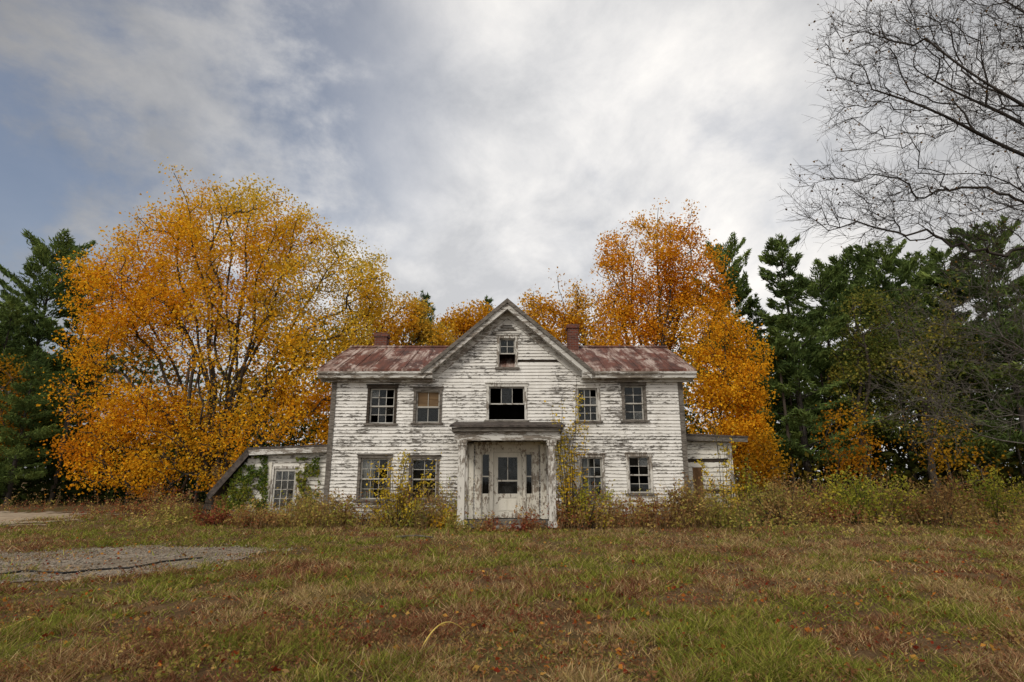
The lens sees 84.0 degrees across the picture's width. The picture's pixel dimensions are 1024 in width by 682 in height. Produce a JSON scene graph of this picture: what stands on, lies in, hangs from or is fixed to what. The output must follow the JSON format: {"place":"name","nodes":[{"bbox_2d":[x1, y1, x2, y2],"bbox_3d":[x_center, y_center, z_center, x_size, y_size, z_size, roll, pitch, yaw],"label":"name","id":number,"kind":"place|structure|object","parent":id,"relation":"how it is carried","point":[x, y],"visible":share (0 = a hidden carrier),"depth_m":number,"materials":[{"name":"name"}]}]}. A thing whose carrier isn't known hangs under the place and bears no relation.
{"place":"outdoors","nodes":[
{"label":"outdoors","id":0,"kind":"place"},
{"bbox_2d":[0,511,125,524],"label":"dirt track","id":1,"kind":"structure","parent":0,"point":[7,516],"depth_m":22.07,"materials":[{"name":"brown soil"}]},
{"bbox_2d":[0,482,1023,681],"bbox_3d":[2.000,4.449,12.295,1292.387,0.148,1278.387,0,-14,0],"label":"ground","id":2,"kind":"structure","parent":0,"point":[502,672],"depth_m":6.50,"materials":[{"name":"green plant"}]},
{"bbox_2d":[0,353,40,459],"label":"sapling","id":3,"kind":"object","parent":2,"relation":"on","point":[10,377],"visible":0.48,"depth_m":31.30,"materials":[{"name":"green plant"}]},
{"bbox_2d":[0,295,52,471],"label":"pine tree","id":4,"kind":"object","parent":2,"relation":"on","point":[16,314],"visible":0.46,"depth_m":33.81,"materials":[{"name":"green plant"}]},
{"bbox_2d":[0,349,66,506],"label":"pine tree","id":5,"kind":"object","parent":2,"relation":"on","point":[26,405],"visible":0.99,"depth_m":30.59,"materials":[{"name":"green plant"}]},
{"bbox_2d":[0,228,111,499],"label":"pine tree","id":6,"kind":"object","parent":2,"relation":"on","point":[46,257],"visible":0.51,"depth_m":37.65,"materials":[{"name":"green plant"}]},
{"bbox_2d":[3,269,130,500],"bbox_3d":[-31.539,2.604,40.158,6.999,17.047,8.966,1,-14,-3],"label":"pine tree","id":7,"kind":"object","parent":2,"relation":"on","point":[60,365],"visible":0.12,"depth_m":39.89,"materials":[{"name":"green plant"}]},
{"bbox_2d":[0,544,288,581],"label":"gravel drive","id":8,"kind":"structure","parent":2,"relation":"on","point":[115,572],"depth_m":10.15,"materials":[{"name":"grey gravel"}]},
{"bbox_2d":[0,557,201,574],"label":"cable","id":9,"kind":"object","parent":8,"relation":"on","point":[27,570],"visible":0.86,"depth_m":8.93,"materials":[{"name":"black rubber"}]},
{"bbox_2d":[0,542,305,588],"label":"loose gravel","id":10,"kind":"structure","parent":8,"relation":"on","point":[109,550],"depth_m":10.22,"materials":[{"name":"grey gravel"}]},
{"bbox_2d":[110,479,196,516],"bbox_3d":[-13.872,6.151,22.232,2.939,1.484,1.823,0,-14,0],"label":"shrub","id":11,"kind":"object","parent":2,"relation":"on","point":[143,499],"visible":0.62,"depth_m":22.00,"materials":[{"name":"brown plant"}]},
{"bbox_2d":[190,502,240,525],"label":"shrub","id":12,"kind":"object","parent":2,"relation":"on","point":[210,520],"visible":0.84,"depth_m":17.50,"materials":[{"name":"brown plant"}]},
{"bbox_2d":[34,157,398,513],"bbox_3d":[-13.184,-0.234,26.333,15.685,16.034,7.418,0,-14,0],"label":"maple tree","id":13,"kind":"object","parent":2,"relation":"on","point":[146,297],"visible":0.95,"depth_m":25.32,"materials":[{"name":"orange plant"}]},
{"bbox_2d":[209,460,234,512],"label":"shrub","id":14,"kind":"object","parent":2,"relation":"on","point":[220,497],"visible":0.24,"depth_m":22.68,"materials":[{"name":"green plant"}]},
{"bbox_2d":[234,513,291,526],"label":"shrub","id":15,"kind":"object","parent":2,"relation":"on","point":[247,520],"visible":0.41,"depth_m":17.10,"materials":[{"name":"red plant"}]},
{"bbox_2d":[206,444,326,514],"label":"side shed","id":16,"kind":"structure","parent":2,"relation":"on","point":[283,463],"depth_m":19.70,"materials":[{"name":"paint"}]},
{"bbox_2d":[216,455,268,515],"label":"climbing vine","id":17,"kind":"object","parent":16,"relation":"attached to","point":[238,497],"visible":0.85,"depth_m":19.51,"materials":[{"name":"green plant"}]},
{"bbox_2d":[271,469,296,514],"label":"window","id":18,"kind":"structure","parent":16,"relation":"in","point":[275,474],"depth_m":19.65,"materials":[{"name":"paint"}]},
{"bbox_2d":[295,457,319,506],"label":"climbing vine","id":19,"kind":"object","parent":16,"relation":"attached to","point":[304,480],"visible":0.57,"depth_m":19.62,"materials":[{"name":"green plant"}]},
{"bbox_2d":[306,493,355,526],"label":"shrub","id":20,"kind":"object","parent":2,"relation":"on","point":[348,500],"visible":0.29,"depth_m":17.48,"materials":[{"name":"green plant"}]},
{"bbox_2d":[334,291,459,353],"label":"maple tree","id":21,"kind":"object","parent":2,"relation":"on","point":[428,334],"visible":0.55,"depth_m":32.42,"materials":[{"name":"orange plant"}]},
{"bbox_2d":[365,449,441,527],"bbox_3d":[-3.363,4.523,17.547,2.300,2.410,1.827,2,-14,-9],"label":"shrub","id":22,"kind":"object","parent":2,"relation":"on","point":[393,496],"visible":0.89,"depth_m":17.30,"materials":[{"name":"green plant"}]},
{"bbox_2d":[409,289,435,345],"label":"pine tree","id":23,"kind":"object","parent":2,"relation":"on","point":[423,296],"visible":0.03,"depth_m":45.54,"materials":[{"name":"green plant"}]},
{"bbox_2d":[428,503,456,528],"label":"shrub","id":24,"kind":"object","parent":2,"relation":"on","point":[445,521],"visible":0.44,"depth_m":16.76,"materials":[{"name":"yellow plant"}]},
{"bbox_2d":[423,622,465,644],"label":"grass stalk","id":25,"kind":"object","parent":2,"relation":"on","point":[438,626],"depth_m":4.82,"materials":[{"name":"yellow plant"}]},
{"bbox_2d":[421,298,495,345],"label":"maple tree","id":26,"kind":"object","parent":2,"relation":"on","point":[465,324],"visible":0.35,"depth_m":35.69,"materials":[{"name":"orange plant"}]},
{"bbox_2d":[123,465,835,532],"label":"foundation weeds","id":27,"kind":"object","parent":2,"relation":"on","point":[715,514],"visible":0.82,"depth_m":16.91,"materials":[{"name":"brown plant"}]},
{"bbox_2d":[483,294,492,312],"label":"pine tree","id":28,"kind":"object","parent":2,"relation":"on","point":[490,300],"visible":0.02,"depth_m":47.92,"materials":[{"name":"green plant"}]},
{"bbox_2d":[317,298,696,528],"bbox_3d":[-0.164,2.944,21.414,12.568,7.660,8.400,0,-14,0],"label":"farmhouse","id":29,"kind":"object","parent":2,"relation":"on","point":[473,405],"visible":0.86,"depth_m":18.92,"materials":[{"name":"paint"}]},
{"bbox_2d":[353,454,392,501],"bbox_3d":[-4.475,4.439,18.510,1.197,1.500,0.290,0,-14,0],"label":"window","id":30,"kind":"structure","parent":29,"relation":"in","point":[364,460],"depth_m":18.56,"materials":[{"name":"grey wood"}]},
{"bbox_2d":[363,384,398,424],"bbox_3d":[-4.347,2.132,19.039,1.116,1.376,0.221,0,-14,0],"label":"window","id":31,"kind":"structure","parent":29,"relation":"in","point":[369,395],"depth_m":19.06,"materials":[{"name":"grey wood"}]},
{"bbox_2d":[408,455,440,501],"bbox_3d":[-2.859,4.443,18.473,1.103,1.474,0.220,0,-14,0],"label":"window","id":32,"kind":"structure","parent":29,"relation":"in","point":[411,467],"depth_m":18.52,"materials":[{"name":"grey wood"}]},
{"bbox_2d":[410,386,443,424],"bbox_3d":[-2.814,2.159,19.032,1.075,1.268,0.220,0,-14,0],"label":"window","id":33,"kind":"structure","parent":29,"relation":"in","point":[428,397],"depth_m":19.10,"materials":[{"name":"grey wood"}]},
{"bbox_2d":[484,382,528,421],"bbox_3d":[-0.176,2.053,19.053,1.482,1.325,0.210,0,-14,0],"label":"window","id":34,"kind":"structure","parent":29,"relation":"in","point":[524,385],"depth_m":19.11,"materials":[{"name":"paint"}]},
{"bbox_2d":[495,334,518,368],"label":"window","id":35,"kind":"structure","parent":29,"relation":"in","point":[499,337],"depth_m":19.50,"materials":[{"name":"paint"}]},
{"bbox_2d":[493,452,521,517],"bbox_3d":[-0.140,4.660,18.461,0.932,2.062,0.051,0,-14,0],"label":"door","id":36,"kind":"structure","parent":29,"relation":"in","point":[504,506],"depth_m":18.36,"materials":[{"name":"beige paint"}]},
{"bbox_2d":[553,419,588,506],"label":"climbing vine","id":37,"kind":"object","parent":29,"relation":"attached to","point":[573,424],"visible":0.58,"depth_m":18.50,"materials":[{"name":"yellow plant"}]},
{"bbox_2d":[573,384,602,422],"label":"window","id":38,"kind":"structure","parent":29,"relation":"in","point":[598,410],"depth_m":19.07,"materials":[{"name":"paint"}]},
{"bbox_2d":[577,453,607,497],"bbox_3d":[2.587,4.366,18.528,0.977,1.401,0.290,0,-14,0],"label":"window","id":39,"kind":"structure","parent":29,"relation":"in","point":[586,463],"depth_m":18.57,"materials":[{"name":"paint"}]},
{"bbox_2d":[619,382,649,421],"bbox_3d":[4.082,2.041,19.061,0.940,1.352,0.220,0,-14,0],"label":"window","id":40,"kind":"structure","parent":29,"relation":"in","point":[642,385],"depth_m":19.08,"materials":[{"name":"grey wood"}]},
{"bbox_2d":[624,452,655,494],"bbox_3d":[4.144,4.309,18.506,0.966,1.352,0.220,0,-14,0],"label":"window","id":41,"kind":"structure","parent":29,"relation":"in","point":[649,459],"depth_m":18.52,"materials":[{"name":"paint"}]},
{"bbox_2d":[0,522,1023,681],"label":"lawn weeds","id":42,"kind":"object","parent":2,"relation":"on","point":[479,649],"visible":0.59,"depth_m":5.13,"materials":[{"name":"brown plant"}]},
{"bbox_2d":[0,316,1023,505],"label":"woods","id":43,"kind":"object","parent":2,"relation":"on","point":[1014,467],"visible":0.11,"depth_m":35.75,"materials":[{"name":"plant"}]},
{"bbox_2d":[0,459,1023,537],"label":"field weeds","id":44,"kind":"object","parent":2,"relation":"on","point":[983,517],"visible":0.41,"depth_m":17.70,"materials":[{"name":"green plant"}]},
{"bbox_2d":[0,517,1023,678],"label":"fallen leaves","id":45,"kind":"object","parent":2,"relation":"on","point":[496,669],"depth_m":5.82,"materials":[{"name":"brown plant"}]},
{"bbox_2d":[544,377,588,528],"bbox_3d":[1.734,3.387,17.607,1.403,4.666,1.474,0,-14,0],"label":"shrub","id":46,"kind":"object","parent":2,"relation":"on","point":[566,489],"visible":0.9,"depth_m":17.40,"materials":[{"name":"yellow plant"}]},
{"bbox_2d":[517,267,621,345],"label":"maple tree","id":47,"kind":"object","parent":2,"relation":"on","point":[573,316],"visible":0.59,"depth_m":33.78,"materials":[{"name":"orange plant"}]},
{"bbox_2d":[556,479,614,528],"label":"shrub","id":48,"kind":"object","parent":2,"relation":"on","point":[583,499],"visible":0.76,"depth_m":16.98,"materials":[{"name":"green plant"}]},
{"bbox_2d":[626,495,662,527],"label":"shrub","id":49,"kind":"object","parent":2,"relation":"on","point":[643,500],"visible":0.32,"depth_m":17.28,"materials":[{"name":"brown plant"}]},
{"bbox_2d":[583,197,740,359],"bbox_3d":[8.534,0.652,31.905,9.016,16.853,5.891,0,-14,0],"label":"maple tree","id":50,"kind":"object","parent":2,"relation":"on","point":[687,295],"visible":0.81,"depth_m":31.83,"materials":[{"name":"orange plant"}]},
{"bbox_2d":[663,479,705,523],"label":"shrub","id":51,"kind":"object","parent":2,"relation":"on","point":[677,500],"visible":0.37,"depth_m":17.31,"materials":[{"name":"brown plant"}]},
{"bbox_2d":[686,434,747,509],"bbox_3d":[6.935,5.112,21.270,2.430,2.980,4.050,0,-14,0],"label":"lean to","id":52,"kind":"object","parent":2,"relation":"on","point":[702,446],"visible":0.43,"depth_m":19.68,"materials":[{"name":"paint"}]},
{"bbox_2d":[692,467,704,503],"bbox_3d":[6.414,5.188,19.511,0.328,1.761,0.030,0,-14,0],"label":"door","id":53,"kind":"structure","parent":52,"relation":"in","point":[696,470],"depth_m":19.61,"materials":[{"name":"brown wood"}]},
{"bbox_2d":[694,413,743,523],"bbox_3d":[6.854,4.088,18.638,1.124,3.776,1.355,12,-18,-40],"label":"shrub","id":54,"kind":"object","parent":2,"relation":"on","point":[733,489],"visible":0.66,"depth_m":18.40,"materials":[{"name":"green plant"}]},
{"bbox_2d":[675,307,780,475],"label":"maple tree","id":55,"kind":"object","parent":2,"relation":"on","point":[710,386],"visible":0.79,"depth_m":27.37,"materials":[{"name":"orange plant"}]},
{"bbox_2d":[682,232,794,492],"bbox_3d":[15.438,1.585,40.108,5.938,19.010,8.521,9,-17,-34],"label":"pine tree","id":56,"kind":"object","parent":2,"relation":"on","point":[743,289],"visible":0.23,"depth_m":39.95,"materials":[{"name":"green plant"}]},
{"bbox_2d":[727,454,779,518],"bbox_3d":[7.791,4.914,18.909,1.777,2.296,1.210,0,-14,0],"label":"shrub","id":57,"kind":"object","parent":2,"relation":"on","point":[748,481],"visible":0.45,"depth_m":18.84,"materials":[{"name":"green plant"}]},
{"bbox_2d":[726,426,800,502],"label":"sapling","id":58,"kind":"object","parent":2,"relation":"on","point":[777,460],"visible":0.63,"depth_m":24.91,"materials":[{"name":"orange plant"}]},
{"bbox_2d":[715,293,839,485],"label":"pine tree","id":59,"kind":"object","parent":2,"relation":"on","point":[751,312],"visible":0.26,"depth_m":37.41,"materials":[{"name":"green plant"}]},
{"bbox_2d":[734,476,833,526],"bbox_3d":[8.562,5.038,17.849,3.120,1.542,2.132,0,-14,0],"label":"shrub","id":60,"kind":"object","parent":2,"relation":"on","point":[769,506],"visible":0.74,"depth_m":17.60,"materials":[{"name":"green plant"}]},
{"bbox_2d":[722,233,881,501],"bbox_3d":[17.481,1.377,36.103,8.796,17.484,6.866,-4,-14,15],"label":"pine tree","id":61,"kind":"object","parent":2,"relation":"on","point":[787,361],"visible":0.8,"depth_m":34.87,"materials":[{"name":"green plant"}]},
{"bbox_2d":[774,258,907,494],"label":"pine tree","id":62,"kind":"object","parent":2,"relation":"on","point":[813,289],"visible":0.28,"depth_m":40.61,"materials":[{"name":"green plant"}]},
{"bbox_2d":[811,400,895,498],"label":"sapling","id":63,"kind":"object","parent":2,"relation":"on","point":[858,457],"visible":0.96,"depth_m":26.49,"materials":[{"name":"orange plant"}]},
{"bbox_2d":[798,246,916,475],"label":"pine tree","id":64,"kind":"object","parent":2,"relation":"on","point":[833,260],"visible":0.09,"depth_m":47.60,"materials":[{"name":"green plant"}]},
{"bbox_2d":[794,462,938,524],"bbox_3d":[11.062,4.936,18.448,4.138,1.977,3.104,0,-14,0],"label":"shrub","id":65,"kind":"object","parent":2,"relation":"on","point":[853,500],"visible":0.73,"depth_m":18.04,"materials":[{"name":"green plant"}]},
{"bbox_2d":[817,283,933,502],"bbox_3d":[22.031,3.002,34.364,6.516,13.530,5.078,0,-14,0],"label":"oak tree","id":66,"kind":"object","parent":2,"relation":"on","point":[863,348],"visible":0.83,"depth_m":34.48,"materials":[{"name":"green plant"}]},
{"bbox_2d":[777,0,1023,289],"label":"bare tree","id":67,"kind":"object","parent":2,"relation":"on","point":[999,93],"visible":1,"depth_m":12.42,"materials":[{"name":"grey plant"}]},
{"bbox_2d":[812,235,991,489],"bbox_3d":[25.715,1.609,38.857,10.296,18.377,7.175,0,-14,-2],"label":"pine tree","id":68,"kind":"object","parent":2,"relation":"on","point":[884,256],"visible":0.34,"depth_m":38.76,"materials":[{"name":"green plant"}]},
{"bbox_2d":[883,476,979,525],"bbox_3d":[13.344,5.035,17.915,3.076,1.523,2.239,0,-14,0],"label":"shrub","id":69,"kind":"object","parent":2,"relation":"on","point":[945,493],"visible":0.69,"depth_m":17.76,"materials":[{"name":"green plant"}]},
{"bbox_2d":[848,246,1020,446],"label":"pine tree","id":70,"kind":"object","parent":2,"relation":"on","point":[917,268],"visible":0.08,"depth_m":45.20,"materials":[{"name":"green plant"}]},
{"bbox_2d":[873,267,1002,494],"bbox_3d":[24.609,2.750,32.477,6.696,13.148,4.524,0,-14,0],"label":"oak tree","id":71,"kind":"object","parent":2,"relation":"on","point":[947,339],"visible":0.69,"depth_m":32.61,"materials":[{"name":"green plant"}]},
{"bbox_2d":[857,235,1023,455],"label":"bare tree","id":72,"kind":"object","parent":2,"relation":"on","point":[994,338],"visible":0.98,"depth_m":15.77,"materials":[{"name":"grey plant"}]},
{"bbox_2d":[890,409,1008,489],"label":"sapling","id":73,"kind":"object","parent":2,"relation":"on","point":[936,446],"visible":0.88,"depth_m":26.42,"materials":[{"name":"orange plant"}]},
{"bbox_2d":[896,214,1023,446],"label":"pine tree","id":74,"kind":"object","parent":2,"relation":"on","point":[1018,341],"visible":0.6,"depth_m":33.57,"materials":[{"name":"green plant"}]},
{"bbox_2d":[908,245,1023,499],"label":"pine tree","id":75,"kind":"object","parent":2,"relation":"on","point":[939,256],"visible":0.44,"depth_m":34.55,"materials":[{"name":"green plant"}]},
{"bbox_2d":[939,464,1023,522],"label":"shrub","id":76,"kind":"object","parent":2,"relation":"on","point":[993,493],"visible":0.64,"depth_m":18.70,"materials":[{"name":"green plant"}]},
{"bbox_2d":[0,0,1023,480],"label":"sky","id":77,"kind":"structure","parent":0,"point":[488,147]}
]}

